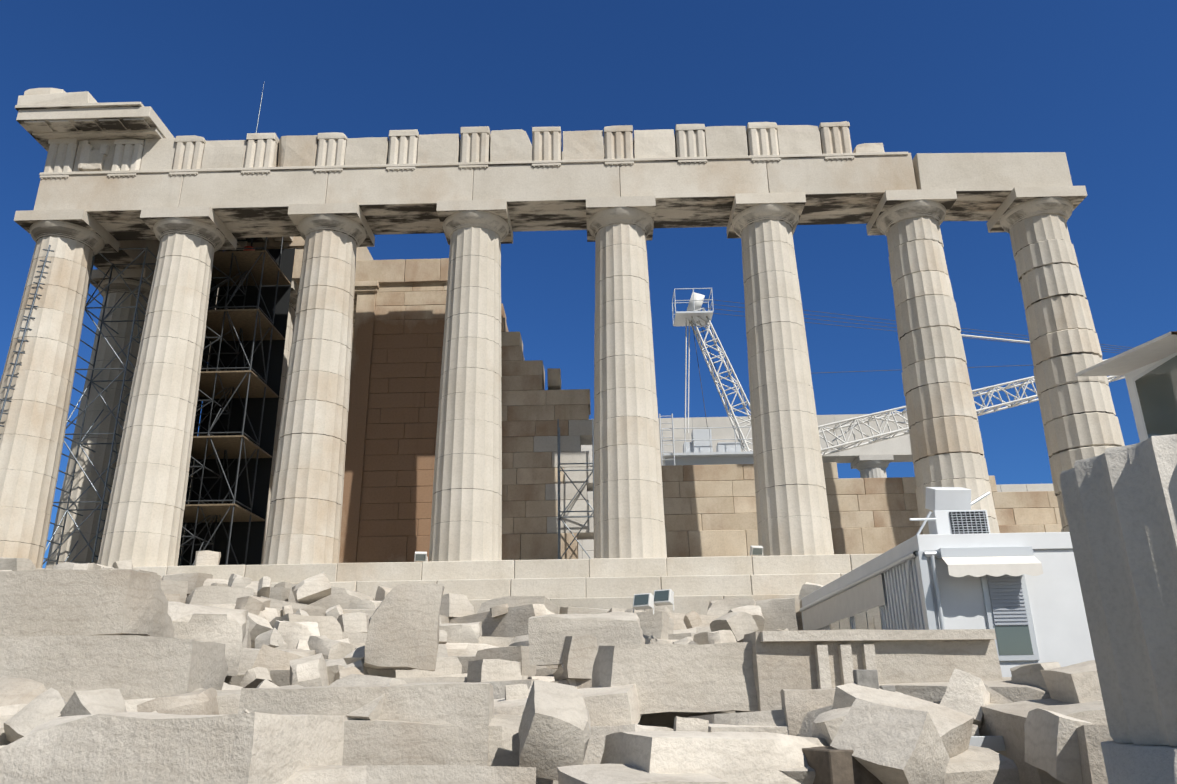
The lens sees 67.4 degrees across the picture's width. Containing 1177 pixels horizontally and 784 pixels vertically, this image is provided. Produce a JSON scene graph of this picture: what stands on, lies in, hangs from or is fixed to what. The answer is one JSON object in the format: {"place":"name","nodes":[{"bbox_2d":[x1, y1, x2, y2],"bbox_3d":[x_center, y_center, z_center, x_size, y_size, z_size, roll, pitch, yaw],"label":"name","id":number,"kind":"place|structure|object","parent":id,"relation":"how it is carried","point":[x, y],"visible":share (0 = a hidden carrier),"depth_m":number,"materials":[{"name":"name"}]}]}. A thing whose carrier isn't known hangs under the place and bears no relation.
{"place":"outdoors","nodes":[
{"label":"outdoors","id":0,"kind":"place"},
{"bbox_2d":[244,246,254,250],"bbox_3d":[-10.770,-4.397,27.982,0.340,0.340,0.340,-1,-20,1],"label":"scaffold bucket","id":1,"kind":"object","parent":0,"point":[248,249],"visible":0.18,"depth_m":27.88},
{"bbox_2d":[0,0,1176,567],"label":"sky","id":2,"kind":"structure","parent":0,"point":[1094,82],"materials":[{"name":"blue"}]},
{"bbox_2d":[247,236,1061,562],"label":"cella wall","id":3,"kind":"structure","parent":0,"point":[395,392],"depth_m":27.38,"materials":[{"name":"stone"}]},
{"bbox_2d":[534,420,593,539],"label":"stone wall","id":4,"kind":"structure","parent":3,"relation":"attached to","point":[580,432],"depth_m":27.37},
{"bbox_2d":[578,484,1053,558],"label":"stone blocks","id":5,"kind":"structure","parent":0,"point":[587,545],"depth_m":47.68,"materials":[{"name":"stone"}]},
{"label":"ground","id":6,"kind":"structure","parent":0,"visible":0},
{"bbox_2d":[37,554,880,629],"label":"crepidoma steps","id":7,"kind":"structure","parent":6,"relation":"on","point":[697,584],"depth_m":21.73,"materials":[{"name":"stone"}]},
{"bbox_2d":[0,245,53,438],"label":"scaffold ladder","id":8,"kind":"object","parent":7,"relation":"on","point":[22,340],"visible":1,"depth_m":24.34,"materials":[{"name":"metal"}]},
{"bbox_2d":[43,247,156,564],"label":"scaffold tower","id":9,"kind":"structure","parent":7,"relation":"on","point":[81,445],"depth_m":26.37,"materials":[{"name":"metal"}]},
{"bbox_2d":[46,268,350,565],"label":"porch columns","id":10,"kind":"structure","parent":7,"relation":"on","point":[99,457],"depth_m":27.86,"materials":[{"name":"stone"}]},
{"bbox_2d":[178,237,282,565],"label":"scaffold tower","id":11,"kind":"structure","parent":7,"relation":"on","point":[209,433],"depth_m":26.59,"materials":[{"name":"grey metal"}]},
{"bbox_2d":[183,250,290,522],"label":"scaffold platforms","id":12,"kind":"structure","parent":11,"relation":"on","point":[244,319],"depth_m":27.40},
{"bbox_2d":[178,248,294,565],"bbox_3d":[-11.177,0.107,27.107,2.470,11.400,2.350,-1,-20,1],"label":"scaffold netting","id":13,"kind":"object","parent":7,"relation":"on","point":[239,534],"visible":0.2,"depth_m":27.99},
{"bbox_2d":[0,186,1124,568],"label":"colonnade","id":14,"kind":"object","parent":7,"relation":"on","point":[146,508],"visible":0.94,"depth_m":24.03,"materials":[{"name":"stone"}]},
{"bbox_2d":[15,88,1072,359],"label":"entablature","id":15,"kind":"structure","parent":14,"relation":"on","point":[113,168],"depth_m":26.04,"materials":[{"name":"stone"}]},
{"bbox_2d":[256,85,263,132],"bbox_3d":[-10.522,-8.744,28.142,0.083,2.750,0.036,-1,-20,1],"label":"lightning rod","id":16,"kind":"object","parent":15,"relation":"on","point":[259,110],"visible":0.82,"depth_m":28.21,"materials":[{"name":"metal"}]},
{"bbox_2d":[557,419,593,558],"bbox_3d":[-0.361,3.058,26.541,1.093,4.450,0.848,-1,-20,1],"label":"scaffold","id":17,"kind":"object","parent":7,"relation":"on","point":[559,511],"visible":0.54,"depth_m":26.45,"materials":[{"name":"metal"}]},
{"bbox_2d":[581,413,983,491],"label":"colonnade","id":18,"kind":"object","parent":7,"relation":"on","point":[873,460],"depth_m":53.02,"materials":[{"name":"stone"}]},
{"bbox_2d":[685,292,1124,455],"bbox_3d":[13.738,-1.704,34.625,19.715,7.812,6.585,-1,-20,1],"label":"crane boom","id":19,"kind":"object","parent":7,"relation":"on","point":[853,424],"visible":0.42,"depth_m":36.79,"materials":[{"name":"white metal"}]},
{"bbox_2d":[659,288,753,465],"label":"crane deck","id":20,"kind":"structure","parent":19,"relation":"attached to","point":[698,450],"depth_m":35.45,"materials":[{"name":"white metal"}]},
{"bbox_2d":[692,299,1131,446],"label":"crane cables","id":21,"kind":"object","parent":19,"relation":"attached to","point":[871,328],"visible":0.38,"depth_m":37.78,"materials":[{"name":"grey metal"}]},
{"bbox_3d":[-1.358,2.138,5.448,90.000,4.200,29.500,-1,-20,1],"label":"heap","id":22,"kind":"object","parent":6,"relation":"on","visible":0},
{"bbox_2d":[0,550,1112,783],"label":"marble rubble blocks","id":23,"kind":"structure","parent":22,"relation":"on","point":[122,672],"depth_m":6.98,"materials":[{"name":"beige stone"}]},
{"bbox_2d":[414,546,762,613],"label":"floodlights","id":24,"kind":"object","parent":23,"relation":"on","point":[652,602],"visible":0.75,"depth_m":14.09,"materials":[{"name":"paint"}]},
{"bbox_2d":[415,548,762,604],"bbox_3d":[-0.076,3.724,18.235,8.809,2.295,8.343,-1,-20,1],"label":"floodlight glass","id":25,"kind":"object","parent":24,"relation":"on","point":[644,598],"visible":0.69,"depth_m":14.12,"materials":[{"name":"grey glass"}]},
{"bbox_2d":[853,669,895,691],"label":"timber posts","id":26,"kind":"object","parent":23,"relation":"on","point":[867,678],"visible":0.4,"depth_m":6.29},
{"bbox_2d":[969,736,1005,750],"bbox_3d":[2.745,2.769,6.218,1.284,0.639,0.086,2,-20,-8],"label":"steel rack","id":27,"kind":"object","parent":23,"relation":"on","point":[994,743],"visible":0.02,"depth_m":6.31,"materials":[{"name":"white"}]},
{"bbox_2d":[802,746,882,783],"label":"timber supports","id":28,"kind":"object","parent":22,"relation":"on","point":[828,764],"visible":0.02,"depth_m":5.25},
{"bbox_2d":[802,355,1176,676],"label":"cabin","id":29,"kind":"object","parent":22,"relation":"on","point":[1061,629],"depth_m":11.44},
{"bbox_2d":[803,556,1042,629],"bbox_3d":[5.042,3.447,14.600,1.420,0.500,7.520,-1,-20,1],"label":"awning","id":30,"kind":"object","parent":29,"relation":"attached to","point":[861,597],"visible":0.83,"depth_m":13.10,"materials":[{"name":"white fabric"}]},
{"bbox_2d":[949,512,988,533],"bbox_3d":[5.197,1.787,12.059,0.490,0.300,0.012,-1,-20,1],"label":"ventilation grille","id":31,"kind":"object","parent":29,"relation":"attached to","point":[973,523],"visible":0.64,"depth_m":12.05,"materials":[{"name":"grey metal"}]},
{"bbox_2d":[800,352,1176,660],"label":"building trim","id":32,"kind":"structure","parent":29,"relation":"attached to","point":[925,587],"depth_m":11.29,"materials":[{"name":"grey metal"}]},
{"bbox_2d":[986,574,1028,625],"bbox_3d":[5.306,2.618,11.191,0.420,0.670,0.028,-1,-20,1],"label":"window shutter","id":33,"kind":"object","parent":29,"relation":"attached to","point":[1006,594],"visible":0.85,"depth_m":11.17,"materials":[{"name":"white metal"}]},
{"bbox_2d":[1075,332,1176,376],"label":"roof","id":34,"kind":"structure","parent":29,"relation":"on","point":[1147,353],"depth_m":13.67,"materials":[{"name":"grey concrete"}]},
{"bbox_2d":[1060,434,1176,783],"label":"column drum","id":35,"kind":"object","parent":22,"relation":"on","point":[1120,504],"depth_m":2.57,"materials":[{"name":"stone"}]}
]}

